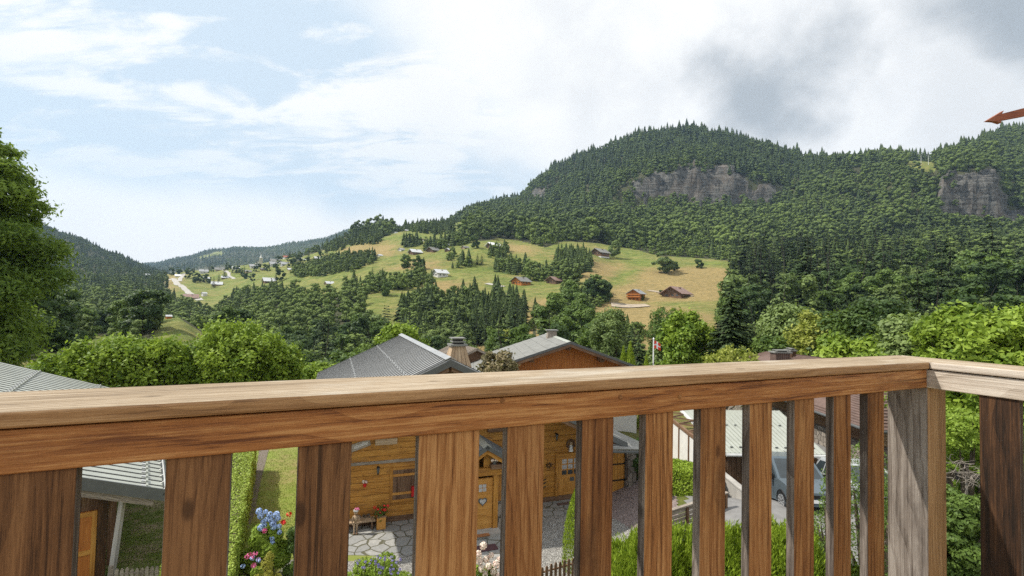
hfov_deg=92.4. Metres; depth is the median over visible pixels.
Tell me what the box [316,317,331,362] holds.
spruce tree
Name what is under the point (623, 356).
thuja
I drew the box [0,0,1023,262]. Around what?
sky
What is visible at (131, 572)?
picket fence
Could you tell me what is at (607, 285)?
broadleaf tree
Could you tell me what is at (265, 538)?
hydrangea
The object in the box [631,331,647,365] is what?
spruce tree
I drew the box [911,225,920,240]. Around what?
spruce tree
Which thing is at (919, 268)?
spruce tree
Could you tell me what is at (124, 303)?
broadleaf tree
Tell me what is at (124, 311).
broadleaf tree
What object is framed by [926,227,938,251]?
spruce tree
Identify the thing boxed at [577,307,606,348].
broadleaf tree
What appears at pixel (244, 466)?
clipped hedge
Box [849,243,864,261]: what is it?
spruce tree
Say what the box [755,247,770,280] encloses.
spruce tree
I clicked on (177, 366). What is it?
hazel tree
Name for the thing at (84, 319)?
broadleaf tree
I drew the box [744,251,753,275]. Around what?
spruce tree
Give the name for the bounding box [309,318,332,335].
broadleaf tree
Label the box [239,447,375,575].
lawn
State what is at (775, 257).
spruce tree
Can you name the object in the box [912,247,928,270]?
broadleaf tree
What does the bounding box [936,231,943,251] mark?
spruce tree
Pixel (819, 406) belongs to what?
house
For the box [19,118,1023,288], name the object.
mountain forest
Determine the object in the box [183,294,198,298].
hillside house
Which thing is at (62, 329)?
broadleaf tree
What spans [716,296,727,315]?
broadleaf tree
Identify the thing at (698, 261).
broadleaf tree
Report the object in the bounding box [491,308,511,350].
spruce tree
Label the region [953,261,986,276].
broadleaf tree
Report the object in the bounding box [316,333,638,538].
chalet
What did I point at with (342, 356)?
broadleaf tree
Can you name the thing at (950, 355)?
broadleaf tree
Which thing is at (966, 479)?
dead branches
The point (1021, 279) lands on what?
broadleaf tree
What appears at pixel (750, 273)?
spruce tree
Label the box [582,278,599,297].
broadleaf tree
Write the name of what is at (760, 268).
spruce tree
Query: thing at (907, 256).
spruce tree
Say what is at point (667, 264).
broadleaf tree
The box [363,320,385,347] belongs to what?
broadleaf tree
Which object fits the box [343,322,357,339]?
broadleaf tree
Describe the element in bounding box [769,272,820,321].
broadleaf tree
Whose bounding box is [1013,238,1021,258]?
spruce tree
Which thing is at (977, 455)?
shrub
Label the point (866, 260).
spruce tree
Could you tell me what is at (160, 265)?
distant forest
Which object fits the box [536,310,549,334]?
spruce tree
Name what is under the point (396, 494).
window
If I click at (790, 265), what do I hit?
spruce tree
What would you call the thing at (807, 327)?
broadleaf tree
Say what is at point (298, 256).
broadleaf tree
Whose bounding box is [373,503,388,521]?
geranium
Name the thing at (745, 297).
broadleaf tree
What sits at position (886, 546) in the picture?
thin leaved bush
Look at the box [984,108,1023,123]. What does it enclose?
wooden arrow
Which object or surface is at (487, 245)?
hillside house
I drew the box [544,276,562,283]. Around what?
hillside house
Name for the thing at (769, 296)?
broadleaf tree
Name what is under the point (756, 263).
spruce tree
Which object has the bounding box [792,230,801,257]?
spruce tree
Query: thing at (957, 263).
broadleaf tree
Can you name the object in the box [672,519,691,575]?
thuja bush
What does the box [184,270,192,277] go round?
broadleaf tree
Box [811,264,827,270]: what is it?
broadleaf tree
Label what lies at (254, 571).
flowering perennial
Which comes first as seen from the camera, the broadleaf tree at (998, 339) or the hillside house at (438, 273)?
the broadleaf tree at (998, 339)
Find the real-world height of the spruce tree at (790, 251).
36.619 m
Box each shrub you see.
[632,437,638,479]
[884,483,887,533]
[946,406,979,497]
[946,484,980,575]
[946,493,980,575]
[975,408,1023,483]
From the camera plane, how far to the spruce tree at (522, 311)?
232.11 m
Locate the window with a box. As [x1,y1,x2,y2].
[389,465,414,502]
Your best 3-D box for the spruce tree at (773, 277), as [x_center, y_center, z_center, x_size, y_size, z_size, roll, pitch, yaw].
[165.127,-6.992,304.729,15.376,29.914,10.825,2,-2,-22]
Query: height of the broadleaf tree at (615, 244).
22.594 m
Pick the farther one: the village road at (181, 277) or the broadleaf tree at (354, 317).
the village road at (181, 277)
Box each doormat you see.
[477,533,489,537]
[477,543,497,551]
[556,501,570,505]
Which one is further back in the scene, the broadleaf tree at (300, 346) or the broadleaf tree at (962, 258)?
the broadleaf tree at (962, 258)
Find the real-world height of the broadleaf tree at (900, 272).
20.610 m
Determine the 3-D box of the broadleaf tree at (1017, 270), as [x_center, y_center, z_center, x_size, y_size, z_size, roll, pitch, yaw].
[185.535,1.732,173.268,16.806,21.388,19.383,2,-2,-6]
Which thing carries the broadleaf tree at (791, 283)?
on the ground at (625, 271)
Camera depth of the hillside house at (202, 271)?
866.60 m
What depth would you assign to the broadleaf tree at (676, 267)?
451.83 m
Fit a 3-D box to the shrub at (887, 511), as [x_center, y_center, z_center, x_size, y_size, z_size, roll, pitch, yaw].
[11.470,6.647,14.217,1.854,2.986,2.052,1,-2,0]
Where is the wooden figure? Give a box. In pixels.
[351,507,359,534]
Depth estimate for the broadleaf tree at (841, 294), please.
182.89 m
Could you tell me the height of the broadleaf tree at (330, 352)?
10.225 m
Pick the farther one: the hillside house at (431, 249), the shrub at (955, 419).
the hillside house at (431, 249)
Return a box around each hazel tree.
[21,348,88,378]
[52,331,130,387]
[86,332,167,387]
[116,331,200,386]
[165,334,201,383]
[185,312,272,384]
[189,337,215,377]
[211,328,294,382]
[252,340,308,381]
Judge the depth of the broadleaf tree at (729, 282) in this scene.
209.72 m
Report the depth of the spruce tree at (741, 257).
373.30 m
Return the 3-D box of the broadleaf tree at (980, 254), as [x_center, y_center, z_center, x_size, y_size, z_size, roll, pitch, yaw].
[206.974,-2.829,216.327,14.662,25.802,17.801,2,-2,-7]
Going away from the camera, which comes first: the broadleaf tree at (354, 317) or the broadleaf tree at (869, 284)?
the broadleaf tree at (869, 284)
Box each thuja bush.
[611,531,636,575]
[616,525,686,575]
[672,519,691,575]
[678,518,740,575]
[725,519,777,575]
[735,513,785,575]
[771,518,825,575]
[814,523,859,575]
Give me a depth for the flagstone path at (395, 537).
17.42 m
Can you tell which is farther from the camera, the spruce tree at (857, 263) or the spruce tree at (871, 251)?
the spruce tree at (871, 251)
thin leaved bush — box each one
[814,468,856,573]
[851,439,887,575]
[856,478,887,575]
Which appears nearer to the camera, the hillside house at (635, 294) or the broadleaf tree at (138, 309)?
the broadleaf tree at (138, 309)
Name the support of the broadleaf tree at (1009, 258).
on the ground at (625, 271)
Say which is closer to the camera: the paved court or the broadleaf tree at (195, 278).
the paved court
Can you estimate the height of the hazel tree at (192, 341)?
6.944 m
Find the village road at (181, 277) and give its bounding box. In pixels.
[177,273,184,280]
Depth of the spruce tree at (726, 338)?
47.42 m
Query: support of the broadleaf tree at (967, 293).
on the ground at (625, 271)
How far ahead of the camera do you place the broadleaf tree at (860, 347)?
33.71 m
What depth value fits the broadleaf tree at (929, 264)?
215.04 m
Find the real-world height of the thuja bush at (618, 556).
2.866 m
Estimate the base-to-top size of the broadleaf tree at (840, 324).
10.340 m
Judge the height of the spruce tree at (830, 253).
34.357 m
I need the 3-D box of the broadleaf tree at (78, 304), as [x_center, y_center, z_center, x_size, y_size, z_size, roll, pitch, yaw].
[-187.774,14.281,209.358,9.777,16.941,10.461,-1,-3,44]
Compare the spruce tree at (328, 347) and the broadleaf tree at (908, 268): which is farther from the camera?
the broadleaf tree at (908, 268)
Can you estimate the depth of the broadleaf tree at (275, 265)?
766.54 m
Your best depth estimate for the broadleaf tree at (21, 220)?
42.37 m
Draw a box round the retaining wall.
[725,472,741,499]
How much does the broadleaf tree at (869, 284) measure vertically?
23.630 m
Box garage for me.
[673,410,825,484]
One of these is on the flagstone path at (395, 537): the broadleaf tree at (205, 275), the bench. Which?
the bench
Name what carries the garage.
on the ground at (625, 271)
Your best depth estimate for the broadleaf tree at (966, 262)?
204.56 m
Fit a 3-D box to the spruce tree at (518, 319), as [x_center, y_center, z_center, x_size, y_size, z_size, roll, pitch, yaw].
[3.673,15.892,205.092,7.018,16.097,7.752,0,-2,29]
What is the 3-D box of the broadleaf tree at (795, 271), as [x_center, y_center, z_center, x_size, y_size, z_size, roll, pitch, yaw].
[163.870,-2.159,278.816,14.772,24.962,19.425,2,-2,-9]
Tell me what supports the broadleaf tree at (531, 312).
on the ground at (625, 271)
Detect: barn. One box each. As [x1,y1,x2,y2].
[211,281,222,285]
[438,346,485,362]
[658,286,693,298]
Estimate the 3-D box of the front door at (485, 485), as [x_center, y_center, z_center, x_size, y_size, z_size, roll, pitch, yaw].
[-1.161,8.027,18.090,0.930,1.988,0.123,2,-2,-20]
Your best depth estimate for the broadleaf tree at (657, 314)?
116.83 m
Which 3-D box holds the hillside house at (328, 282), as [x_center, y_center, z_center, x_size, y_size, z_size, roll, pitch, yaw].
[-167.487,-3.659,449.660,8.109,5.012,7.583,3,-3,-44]
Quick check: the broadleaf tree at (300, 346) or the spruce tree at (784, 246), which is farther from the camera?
the spruce tree at (784, 246)
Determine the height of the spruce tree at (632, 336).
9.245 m
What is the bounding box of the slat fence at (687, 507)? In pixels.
[672,491,728,530]
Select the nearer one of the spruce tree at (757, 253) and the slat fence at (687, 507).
the slat fence at (687, 507)
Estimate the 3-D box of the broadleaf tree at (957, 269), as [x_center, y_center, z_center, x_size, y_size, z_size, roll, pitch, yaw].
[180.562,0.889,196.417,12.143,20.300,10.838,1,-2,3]
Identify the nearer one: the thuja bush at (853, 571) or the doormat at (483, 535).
the thuja bush at (853, 571)
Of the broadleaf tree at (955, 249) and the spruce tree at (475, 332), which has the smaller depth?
the spruce tree at (475, 332)
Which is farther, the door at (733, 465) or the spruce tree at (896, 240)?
the spruce tree at (896, 240)
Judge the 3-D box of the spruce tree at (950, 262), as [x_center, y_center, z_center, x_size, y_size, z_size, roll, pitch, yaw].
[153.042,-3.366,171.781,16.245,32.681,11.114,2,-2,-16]
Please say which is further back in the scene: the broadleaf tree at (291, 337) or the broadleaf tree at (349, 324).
the broadleaf tree at (349, 324)
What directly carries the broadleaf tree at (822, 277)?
on the ground at (625, 271)
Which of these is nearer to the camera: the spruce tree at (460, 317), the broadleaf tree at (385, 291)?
the spruce tree at (460, 317)
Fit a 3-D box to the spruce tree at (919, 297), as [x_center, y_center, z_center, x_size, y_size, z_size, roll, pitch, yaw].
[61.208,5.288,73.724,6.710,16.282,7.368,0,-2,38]
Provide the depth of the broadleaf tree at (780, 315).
51.00 m
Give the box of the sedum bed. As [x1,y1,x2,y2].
[348,551,411,575]
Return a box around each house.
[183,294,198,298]
[199,269,208,273]
[261,277,275,282]
[323,281,333,284]
[407,249,422,254]
[425,247,439,251]
[432,269,449,277]
[485,242,499,248]
[509,276,531,285]
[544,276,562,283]
[590,248,611,257]
[626,289,646,300]
[727,347,967,467]
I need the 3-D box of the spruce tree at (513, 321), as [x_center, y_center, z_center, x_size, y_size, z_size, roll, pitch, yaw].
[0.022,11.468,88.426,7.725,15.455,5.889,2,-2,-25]
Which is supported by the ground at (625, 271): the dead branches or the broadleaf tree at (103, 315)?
the broadleaf tree at (103, 315)
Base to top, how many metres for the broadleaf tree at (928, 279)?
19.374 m
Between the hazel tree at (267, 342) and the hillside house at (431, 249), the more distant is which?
the hillside house at (431, 249)
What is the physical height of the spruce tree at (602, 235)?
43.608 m
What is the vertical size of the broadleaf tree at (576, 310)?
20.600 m
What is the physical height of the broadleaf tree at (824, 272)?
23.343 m
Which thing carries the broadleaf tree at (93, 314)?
on the ground at (625, 271)
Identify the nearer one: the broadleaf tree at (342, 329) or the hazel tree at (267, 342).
the hazel tree at (267, 342)
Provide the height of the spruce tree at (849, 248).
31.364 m
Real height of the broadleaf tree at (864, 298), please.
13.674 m
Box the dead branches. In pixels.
[946,454,979,494]
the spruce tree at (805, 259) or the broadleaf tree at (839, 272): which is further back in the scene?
the broadleaf tree at (839, 272)
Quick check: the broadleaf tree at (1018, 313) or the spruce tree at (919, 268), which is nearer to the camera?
the broadleaf tree at (1018, 313)
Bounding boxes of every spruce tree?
[110,287,120,304]
[308,341,322,364]
[312,317,324,349]
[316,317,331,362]
[326,330,335,351]
[457,304,464,322]
[473,314,481,344]
[477,305,491,342]
[490,296,498,320]
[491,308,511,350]
[504,310,516,343]
[506,303,513,329]
[515,310,524,326]
[516,295,524,316]
[519,299,526,323]
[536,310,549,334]
[593,212,606,242]
[624,327,640,362]
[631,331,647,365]
[701,289,753,362]
[727,252,736,274]
[731,251,738,273]
[734,232,747,274]
[738,229,753,268]
[741,253,749,276]
[742,245,756,277]
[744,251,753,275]
[746,264,754,285]
[747,292,759,337]
[747,315,755,338]
[752,233,765,256]
[752,239,764,269]
[752,249,762,272]
[752,286,772,328]
[755,245,775,293]
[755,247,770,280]
[756,254,768,279]
[760,231,771,261]
[763,275,771,291]
[764,250,775,282]
[767,247,775,277]
[770,254,783,283]
[771,239,785,269]
[772,232,780,249]
[773,246,777,275]
[774,268,783,293]
[776,282,794,305]
[780,234,797,274]
[780,236,788,259]
[782,243,796,272]
[784,235,800,261]
[788,243,814,308]
[789,249,798,270]
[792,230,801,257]
[794,240,823,308]
[798,235,803,254]
[800,234,812,254]
[808,231,816,250]
[809,265,822,288]
[812,239,821,258]
[813,255,821,271]
[815,270,828,306]
[820,242,829,271]
[822,236,832,261]
[823,237,845,270]
[824,240,834,262]
[824,263,842,311]
[826,252,838,277]
[838,231,847,250]
[848,228,855,248]
[848,235,854,250]
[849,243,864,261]
[850,251,860,267]
[852,235,868,258]
[857,249,873,279]
[868,221,878,258]
[868,237,874,261]
[869,249,883,275]
[878,234,887,252]
[881,250,894,271]
[882,234,890,252]
[886,245,897,270]
[891,229,899,251]
[895,233,917,268]
[898,237,905,251]
[900,251,907,265]
[909,270,932,313]
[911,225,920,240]
[912,257,927,294]
[924,233,938,266]
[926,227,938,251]
[931,249,943,276]
[933,232,965,302]
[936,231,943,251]
[936,283,948,306]
[938,241,950,275]
[958,219,968,242]
[963,232,973,250]
[972,217,1002,262]
[981,285,996,310]
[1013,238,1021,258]
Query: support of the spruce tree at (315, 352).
on the ground at (625, 271)
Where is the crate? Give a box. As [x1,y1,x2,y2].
[357,513,370,521]
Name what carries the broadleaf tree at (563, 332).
on the ground at (625, 271)
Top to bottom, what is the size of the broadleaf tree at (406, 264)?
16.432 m
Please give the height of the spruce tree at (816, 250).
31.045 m
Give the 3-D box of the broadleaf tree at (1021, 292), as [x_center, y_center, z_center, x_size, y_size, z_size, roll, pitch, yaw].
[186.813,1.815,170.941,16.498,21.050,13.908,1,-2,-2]
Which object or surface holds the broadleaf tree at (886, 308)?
on the ground at (625, 271)
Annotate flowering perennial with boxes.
[240,551,263,575]
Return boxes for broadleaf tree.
[0,127,85,367]
[21,297,59,347]
[24,278,79,353]
[31,289,81,351]
[69,317,89,341]
[70,302,82,309]
[77,313,91,332]
[80,307,101,339]
[93,305,117,333]
[101,312,110,324]
[105,300,126,336]
[107,305,121,325]
[116,289,172,334]
[117,294,150,330]
[119,304,141,334]
[127,293,162,306]
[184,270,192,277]
[192,274,199,281]
[201,274,208,281]
[209,306,239,323]
[225,308,253,326]
[241,271,248,278]
[248,273,255,280]
[273,262,278,268]
[275,269,285,280]
[276,325,294,336]
[280,332,298,340]
[285,335,313,347]
[286,339,309,349]
[286,341,311,364]
[294,330,307,335]
[295,253,302,260]
[302,360,336,379]
[303,351,320,362]
[308,329,322,349]
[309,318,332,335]
[316,322,337,337]
[317,349,356,364]
[325,349,341,361]
[330,334,352,352]
[337,324,359,346]
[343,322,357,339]
[350,313,361,341]
[350,342,376,354]
[351,316,373,339]
[359,309,390,339]
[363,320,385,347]
[373,319,430,345]
[381,280,391,295]
[400,254,411,267]
[411,255,425,266]
[420,335,444,349]
[421,332,435,346]
[437,334,450,346]
[470,235,479,247]
[476,348,519,371]
[484,325,506,351]
[490,339,509,350]
[508,323,536,344]
[530,310,536,322]
[534,292,578,328]
[537,321,570,339]
[559,280,580,304]
[559,300,591,329]
[560,316,584,343]
[570,293,595,309]
[574,328,608,350]
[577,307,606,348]
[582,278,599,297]
[587,306,633,359]
[595,280,612,300]
[608,240,621,257]
[642,306,680,353]
[648,340,664,365]
[651,250,675,272]
[655,307,720,364]
[673,261,679,270]
[694,259,703,267]
[700,343,759,409]
[714,274,764,318]
[714,297,741,330]
[716,295,746,332]
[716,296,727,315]
[719,288,749,309]
[735,284,772,323]
[746,332,790,353]
[748,288,775,317]
[753,301,818,342]
[755,316,768,336]
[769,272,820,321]
[781,278,799,300]
[782,308,839,354]
[790,263,801,273]
[797,274,827,299]
[800,299,881,355]
[806,329,861,357]
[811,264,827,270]
[811,270,836,289]
[813,290,840,312]
[824,287,849,312]
[825,279,853,307]
[827,262,872,279]
[836,266,869,282]
[837,277,858,301]
[842,297,883,308]
[843,291,920,351]
[847,272,867,297]
[847,333,895,356]
[849,292,871,300]
[850,283,869,299]
[859,308,932,355]
[860,267,893,299]
[873,282,915,303]
[874,251,906,269]
[882,270,903,283]
[884,299,1004,478]
[891,273,921,301]
[895,264,918,274]
[896,267,920,276]
[900,279,928,314]
[904,271,943,314]
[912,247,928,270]
[921,268,946,294]
[925,259,947,276]
[925,276,968,300]
[926,285,947,311]
[935,283,1007,315]
[939,247,969,265]
[941,345,993,493]
[946,312,1023,453]
[950,266,967,286]
[951,254,969,262]
[951,260,976,270]
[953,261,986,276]
[955,260,974,266]
[957,263,975,283]
[961,249,979,260]
[964,255,1018,293]
[964,261,1015,303]
[973,252,987,263]
[981,281,1007,297]
[988,295,1023,310]
[989,249,1017,258]
[994,302,1023,321]
[1000,257,1018,262]
[1006,264,1023,292]
[1015,274,1023,282]
[1016,288,1023,295]
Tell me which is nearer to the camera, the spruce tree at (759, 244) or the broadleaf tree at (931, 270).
the broadleaf tree at (931, 270)
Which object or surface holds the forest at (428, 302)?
on the ground at (625, 271)
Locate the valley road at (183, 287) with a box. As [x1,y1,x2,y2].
[169,278,202,299]
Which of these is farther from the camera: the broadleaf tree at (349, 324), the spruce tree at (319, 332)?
the broadleaf tree at (349, 324)
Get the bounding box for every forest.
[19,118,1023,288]
[40,203,1023,363]
[142,220,424,271]
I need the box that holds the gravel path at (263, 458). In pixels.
[247,450,268,527]
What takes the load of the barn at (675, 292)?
on the ground at (625, 271)
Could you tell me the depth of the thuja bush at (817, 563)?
12.12 m
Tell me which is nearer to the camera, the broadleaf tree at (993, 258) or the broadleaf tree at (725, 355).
the broadleaf tree at (725, 355)
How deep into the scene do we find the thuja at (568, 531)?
15.63 m
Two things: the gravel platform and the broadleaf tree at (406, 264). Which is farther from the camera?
the broadleaf tree at (406, 264)
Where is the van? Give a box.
[772,450,825,506]
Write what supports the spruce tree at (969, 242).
on the ground at (625, 271)
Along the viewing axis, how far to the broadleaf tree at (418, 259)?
446.55 m
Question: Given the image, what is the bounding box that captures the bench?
[349,516,375,528]
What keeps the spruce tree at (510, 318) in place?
on the ground at (625, 271)
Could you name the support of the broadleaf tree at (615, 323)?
on the ground at (625, 271)
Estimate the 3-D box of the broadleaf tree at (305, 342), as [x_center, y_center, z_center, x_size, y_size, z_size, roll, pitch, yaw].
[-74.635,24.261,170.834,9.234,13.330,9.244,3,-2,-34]
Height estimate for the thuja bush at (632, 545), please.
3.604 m
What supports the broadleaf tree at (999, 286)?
on the ground at (625, 271)
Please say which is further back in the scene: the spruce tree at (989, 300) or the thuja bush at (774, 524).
the spruce tree at (989, 300)
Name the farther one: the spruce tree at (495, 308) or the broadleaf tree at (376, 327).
the spruce tree at (495, 308)
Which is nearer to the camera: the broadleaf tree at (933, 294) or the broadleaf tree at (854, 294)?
the broadleaf tree at (933, 294)
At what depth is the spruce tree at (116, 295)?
238.64 m
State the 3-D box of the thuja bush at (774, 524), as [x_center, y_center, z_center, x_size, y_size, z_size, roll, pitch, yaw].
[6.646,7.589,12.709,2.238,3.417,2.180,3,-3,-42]
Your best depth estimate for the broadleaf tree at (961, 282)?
173.67 m
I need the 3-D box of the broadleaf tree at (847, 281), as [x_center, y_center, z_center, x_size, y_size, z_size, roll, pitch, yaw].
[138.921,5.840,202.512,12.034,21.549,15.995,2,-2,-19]
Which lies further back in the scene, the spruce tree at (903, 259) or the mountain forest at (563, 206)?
the mountain forest at (563, 206)
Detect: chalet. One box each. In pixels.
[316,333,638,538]
[471,329,636,432]
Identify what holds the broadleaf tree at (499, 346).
on the ground at (625, 271)
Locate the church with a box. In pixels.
[255,255,262,263]
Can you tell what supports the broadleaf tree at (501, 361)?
on the ground at (625, 271)
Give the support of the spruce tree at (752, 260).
on the ground at (625, 271)
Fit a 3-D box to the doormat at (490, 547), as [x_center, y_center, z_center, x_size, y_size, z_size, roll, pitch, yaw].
[-0.926,8.922,16.826,0.844,0.022,0.391,2,-2,-20]
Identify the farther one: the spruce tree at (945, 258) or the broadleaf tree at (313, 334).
the spruce tree at (945, 258)
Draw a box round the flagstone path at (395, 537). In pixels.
[348,499,574,557]
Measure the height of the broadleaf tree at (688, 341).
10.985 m
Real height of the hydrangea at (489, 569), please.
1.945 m
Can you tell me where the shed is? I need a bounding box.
[0,362,165,575]
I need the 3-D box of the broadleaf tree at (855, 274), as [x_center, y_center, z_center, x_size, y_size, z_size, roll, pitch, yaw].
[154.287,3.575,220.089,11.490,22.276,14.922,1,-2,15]
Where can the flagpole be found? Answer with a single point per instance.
(656, 345)
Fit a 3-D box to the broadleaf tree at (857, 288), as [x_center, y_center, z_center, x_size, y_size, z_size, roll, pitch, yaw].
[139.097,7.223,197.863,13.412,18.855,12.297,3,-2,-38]
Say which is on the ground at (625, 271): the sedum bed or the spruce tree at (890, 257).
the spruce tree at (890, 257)
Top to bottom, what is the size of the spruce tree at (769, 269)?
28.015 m
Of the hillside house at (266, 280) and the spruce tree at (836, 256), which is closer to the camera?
the spruce tree at (836, 256)
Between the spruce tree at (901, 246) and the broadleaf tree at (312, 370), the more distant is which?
the spruce tree at (901, 246)
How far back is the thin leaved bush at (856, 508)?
12.57 m
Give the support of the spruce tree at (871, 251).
on the ground at (625, 271)
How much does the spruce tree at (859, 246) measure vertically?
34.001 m
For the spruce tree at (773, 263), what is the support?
on the ground at (625, 271)
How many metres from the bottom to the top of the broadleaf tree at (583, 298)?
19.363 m
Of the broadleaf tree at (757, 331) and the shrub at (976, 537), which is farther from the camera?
the broadleaf tree at (757, 331)
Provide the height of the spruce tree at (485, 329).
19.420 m
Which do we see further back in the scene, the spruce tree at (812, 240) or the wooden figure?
the spruce tree at (812, 240)
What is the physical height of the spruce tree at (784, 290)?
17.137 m
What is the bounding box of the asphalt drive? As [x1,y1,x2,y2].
[684,442,979,568]
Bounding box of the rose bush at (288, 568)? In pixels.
[280,512,294,575]
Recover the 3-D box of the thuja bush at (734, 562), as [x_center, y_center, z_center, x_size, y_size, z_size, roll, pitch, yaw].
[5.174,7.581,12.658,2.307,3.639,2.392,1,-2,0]
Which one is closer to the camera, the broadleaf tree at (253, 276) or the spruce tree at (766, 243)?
the spruce tree at (766, 243)
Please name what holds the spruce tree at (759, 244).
on the ground at (625, 271)
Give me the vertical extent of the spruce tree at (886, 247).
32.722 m
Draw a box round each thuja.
[562,489,574,572]
[620,346,626,361]
[626,341,638,424]
[636,355,648,427]
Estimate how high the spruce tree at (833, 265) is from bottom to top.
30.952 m
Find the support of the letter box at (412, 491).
attached to the chalet at (387, 472)
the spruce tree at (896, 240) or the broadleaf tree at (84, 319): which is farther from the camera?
the spruce tree at (896, 240)
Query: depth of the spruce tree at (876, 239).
424.86 m
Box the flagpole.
[653,337,660,364]
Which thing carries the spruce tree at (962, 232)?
on the ground at (625, 271)
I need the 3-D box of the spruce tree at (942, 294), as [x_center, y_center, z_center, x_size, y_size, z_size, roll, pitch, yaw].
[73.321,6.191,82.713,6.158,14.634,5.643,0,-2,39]
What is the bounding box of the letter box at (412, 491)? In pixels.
[411,486,413,496]
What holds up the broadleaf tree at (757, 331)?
on the ground at (625, 271)
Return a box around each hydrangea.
[238,508,291,575]
[476,541,499,575]
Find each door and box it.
[77,509,97,575]
[477,477,492,529]
[612,453,625,491]
[725,456,816,484]
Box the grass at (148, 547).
[105,448,297,575]
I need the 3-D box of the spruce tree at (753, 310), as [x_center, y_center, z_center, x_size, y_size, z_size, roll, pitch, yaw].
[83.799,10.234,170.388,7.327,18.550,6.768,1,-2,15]
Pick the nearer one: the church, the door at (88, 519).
the door at (88, 519)
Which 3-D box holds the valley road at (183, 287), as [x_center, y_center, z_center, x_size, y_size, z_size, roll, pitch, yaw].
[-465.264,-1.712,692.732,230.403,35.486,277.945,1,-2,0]
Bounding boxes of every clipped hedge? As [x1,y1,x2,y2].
[159,451,256,575]
[672,458,692,496]
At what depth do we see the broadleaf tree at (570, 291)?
258.00 m
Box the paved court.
[612,479,679,527]
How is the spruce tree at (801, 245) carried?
on the ground at (625, 271)
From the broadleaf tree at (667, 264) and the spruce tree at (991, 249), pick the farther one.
the broadleaf tree at (667, 264)
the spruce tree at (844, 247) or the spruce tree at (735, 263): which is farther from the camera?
the spruce tree at (844, 247)
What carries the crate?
on the bench
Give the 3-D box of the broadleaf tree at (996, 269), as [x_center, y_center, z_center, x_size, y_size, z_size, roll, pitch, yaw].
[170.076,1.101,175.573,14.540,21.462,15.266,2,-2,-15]
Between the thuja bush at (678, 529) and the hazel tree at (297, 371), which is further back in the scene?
the hazel tree at (297, 371)
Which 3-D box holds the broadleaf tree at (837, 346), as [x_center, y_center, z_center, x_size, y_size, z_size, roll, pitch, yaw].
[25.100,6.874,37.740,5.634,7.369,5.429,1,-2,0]
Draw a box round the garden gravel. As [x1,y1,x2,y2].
[280,513,634,575]
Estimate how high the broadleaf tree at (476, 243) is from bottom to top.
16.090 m
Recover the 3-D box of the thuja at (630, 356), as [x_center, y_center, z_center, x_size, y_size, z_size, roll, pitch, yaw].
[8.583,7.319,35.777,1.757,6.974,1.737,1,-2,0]
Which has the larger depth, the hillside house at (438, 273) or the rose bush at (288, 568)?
the hillside house at (438, 273)
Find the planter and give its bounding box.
[376,513,385,529]
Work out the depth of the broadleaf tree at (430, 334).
177.51 m
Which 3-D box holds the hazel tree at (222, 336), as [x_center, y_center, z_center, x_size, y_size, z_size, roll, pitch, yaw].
[-19.228,5.744,33.795,5.618,8.415,6.004,2,-2,-17]
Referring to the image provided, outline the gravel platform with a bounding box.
[611,302,648,306]
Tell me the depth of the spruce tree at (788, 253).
325.84 m
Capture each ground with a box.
[17,133,1023,539]
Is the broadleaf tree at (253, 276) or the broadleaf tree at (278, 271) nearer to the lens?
the broadleaf tree at (278, 271)
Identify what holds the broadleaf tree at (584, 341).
on the ground at (625, 271)
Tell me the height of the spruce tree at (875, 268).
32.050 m
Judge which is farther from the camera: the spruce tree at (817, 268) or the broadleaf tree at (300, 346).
the spruce tree at (817, 268)
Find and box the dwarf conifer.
[256,551,281,575]
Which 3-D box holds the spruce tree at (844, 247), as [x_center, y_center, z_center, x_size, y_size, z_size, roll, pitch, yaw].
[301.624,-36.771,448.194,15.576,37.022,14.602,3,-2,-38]
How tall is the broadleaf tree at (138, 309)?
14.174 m
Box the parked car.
[815,456,887,507]
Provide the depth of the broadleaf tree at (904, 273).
223.06 m
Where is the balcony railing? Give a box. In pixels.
[0,355,1023,575]
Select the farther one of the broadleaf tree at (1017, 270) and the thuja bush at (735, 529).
the broadleaf tree at (1017, 270)
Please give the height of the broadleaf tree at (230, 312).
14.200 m
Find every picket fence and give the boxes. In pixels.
[108,565,159,575]
[541,558,573,575]
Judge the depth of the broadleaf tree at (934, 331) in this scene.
22.51 m
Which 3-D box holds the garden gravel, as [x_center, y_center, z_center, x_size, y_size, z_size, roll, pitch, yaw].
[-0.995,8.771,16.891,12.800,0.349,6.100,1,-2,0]
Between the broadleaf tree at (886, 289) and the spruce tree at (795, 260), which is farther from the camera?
the spruce tree at (795, 260)
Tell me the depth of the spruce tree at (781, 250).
348.99 m
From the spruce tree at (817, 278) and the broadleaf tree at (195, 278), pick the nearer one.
the spruce tree at (817, 278)
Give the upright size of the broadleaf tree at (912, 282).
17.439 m
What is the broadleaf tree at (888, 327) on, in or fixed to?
on the ground at (625, 271)
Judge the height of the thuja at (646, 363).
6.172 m
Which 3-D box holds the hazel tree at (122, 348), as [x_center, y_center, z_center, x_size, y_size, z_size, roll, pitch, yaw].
[-24.227,6.221,31.403,4.612,6.919,5.041,1,-2,0]

